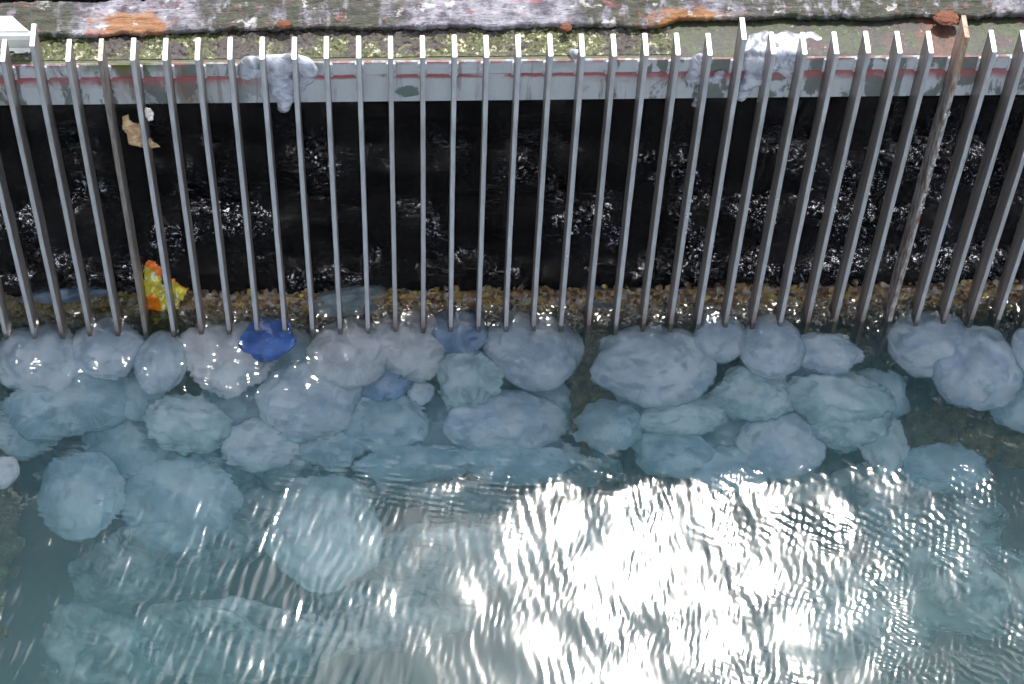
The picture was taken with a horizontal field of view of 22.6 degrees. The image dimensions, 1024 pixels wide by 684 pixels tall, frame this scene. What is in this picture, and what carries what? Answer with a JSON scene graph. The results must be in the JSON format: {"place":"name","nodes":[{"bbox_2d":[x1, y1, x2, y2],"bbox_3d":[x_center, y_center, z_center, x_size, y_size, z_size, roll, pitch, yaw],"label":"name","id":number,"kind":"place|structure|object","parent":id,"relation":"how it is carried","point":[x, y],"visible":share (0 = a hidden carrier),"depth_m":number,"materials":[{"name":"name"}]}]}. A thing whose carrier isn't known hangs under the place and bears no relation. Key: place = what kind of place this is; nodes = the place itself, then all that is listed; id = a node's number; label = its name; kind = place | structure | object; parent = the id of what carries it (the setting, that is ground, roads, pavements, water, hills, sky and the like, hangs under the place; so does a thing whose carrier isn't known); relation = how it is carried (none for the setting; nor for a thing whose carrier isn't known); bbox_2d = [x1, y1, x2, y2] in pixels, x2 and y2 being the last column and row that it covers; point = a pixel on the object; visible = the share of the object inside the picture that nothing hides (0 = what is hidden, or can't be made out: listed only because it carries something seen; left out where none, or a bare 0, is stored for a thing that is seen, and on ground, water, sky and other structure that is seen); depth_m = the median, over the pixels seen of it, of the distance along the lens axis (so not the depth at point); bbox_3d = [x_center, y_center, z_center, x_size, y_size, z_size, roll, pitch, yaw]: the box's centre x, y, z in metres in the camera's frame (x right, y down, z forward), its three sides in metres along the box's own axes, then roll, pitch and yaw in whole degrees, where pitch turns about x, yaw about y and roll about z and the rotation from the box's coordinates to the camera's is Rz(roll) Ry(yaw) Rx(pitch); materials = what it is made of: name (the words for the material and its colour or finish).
{"place":"outdoors","nodes":[
{"label":"outdoors","id":0,"kind":"place"},
{"bbox_2d":[0,290,1023,683],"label":"water","id":1,"kind":"structure","parent":0,"point":[794,496],"depth_m":6.66,"materials":[{"name":"teal liquid"}]},
{"bbox_2d":[0,0,1023,304],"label":"intake water","id":2,"kind":"structure","parent":0,"point":[408,170],"depth_m":7.19,"materials":[{"name":"black liquid"}]},
{"bbox_2d":[0,0,1023,38],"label":"concrete ledge","id":3,"kind":"object","parent":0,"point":[75,20],"visible":0.98,"depth_m":6.15,"materials":[{"name":"paint"}]},
{"bbox_2d":[0,16,30,52],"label":"white fitting","id":4,"kind":"object","parent":3,"relation":"on","point":[15,33],"visible":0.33,"depth_m":6.04,"materials":[{"name":"paint"}]},
{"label":"seabed","id":5,"kind":"structure","parent":0,"visible":0},
{"bbox_2d":[10,280,1018,307],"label":"concrete sill","id":6,"kind":"structure","parent":5,"relation":"on","point":[604,286],"depth_m":7.01,"materials":[{"name":"grey concrete"}]},
{"bbox_2d":[46,289,105,303],"bbox_3d":[-1.222,-0.118,6.981,0.289,0.043,0.064,-6,57,-6],"label":"jellyfish","id":7,"kind":"object","parent":6,"relation":"on","point":[64,296],"visible":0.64,"depth_m":6.97},
{"bbox_2d":[319,287,374,304],"bbox_3d":[-0.442,-0.115,7.000,0.226,0.037,0.097,-9,57,-7],"label":"jellyfish","id":8,"kind":"object","parent":6,"relation":"on","point":[330,298],"visible":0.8,"depth_m":6.99},
{"bbox_2d":[0,15,1023,333],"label":"bar screen","id":9,"kind":"object","parent":6,"relation":"attached to","point":[910,57],"visible":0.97,"depth_m":6.25,"materials":[{"name":"paint"}]},
{"bbox_2d":[122,114,159,147],"bbox_3d":[-0.904,-0.513,6.231,0.085,0.140,0.011,-1,57,-2],"label":"dead leaf","id":10,"kind":"object","parent":9,"relation":"attached to","point":[131,129],"visible":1,"depth_m":6.24,"materials":[{"name":"brown plant"}]},
{"bbox_2d":[144,108,153,120],"bbox_3d":[-0.872,-0.547,6.147,0.023,0.052,0.010,-1,57,-2],"label":"shell bit","id":11,"kind":"object","parent":9,"relation":"attached to","point":[149,113],"visible":1,"depth_m":6.15,"materials":[{"name":"white"}]},
{"bbox_2d":[144,260,188,310],"bbox_3d":[-0.927,-0.129,6.896,0.118,0.311,0.025,-1,57,-2],"label":"snack wrapper","id":12,"kind":"object","parent":9,"relation":"attached to","point":[155,292],"visible":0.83,"depth_m":6.88,"materials":[{"name":"plastic"}]},
{"bbox_2d":[239,53,318,112],"bbox_3d":[-0.557,-0.622,6.140,0.192,0.194,0.048,-1,57,-2],"label":"jellyfish scrap","id":13,"kind":"object","parent":9,"relation":"attached to","point":[279,72],"visible":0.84,"depth_m":6.09,"materials":[{"name":"white"}]},
{"bbox_2d":[0,24,671,59],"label":"moss strip","id":14,"kind":"object","parent":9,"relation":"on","point":[533,41],"visible":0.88,"depth_m":6.12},
{"bbox_2d":[567,49,585,59],"bbox_3d":[0.155,-0.687,6.120,0.046,0.030,0.022,29,60,16],"label":"jellyfish scrap","id":15,"kind":"object","parent":9,"relation":"attached to","point":[572,53],"visible":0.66,"depth_m":6.11,"materials":[{"name":"white"}]},
{"bbox_2d":[684,53,725,106],"bbox_3d":[0.465,-0.634,6.193,0.100,0.181,0.034,-1,57,-2],"label":"jellyfish scrap","id":16,"kind":"object","parent":9,"relation":"attached to","point":[693,75],"visible":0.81,"depth_m":6.17,"materials":[{"name":"white"}]},
{"bbox_2d":[737,30,821,101],"bbox_3d":[0.648,-0.650,6.242,0.203,0.256,0.107,-1,57,-2],"label":"jellyfish scrap","id":17,"kind":"object","parent":9,"relation":"attached to","point":[786,43],"visible":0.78,"depth_m":6.16,"materials":[{"name":"white"}]}
]}

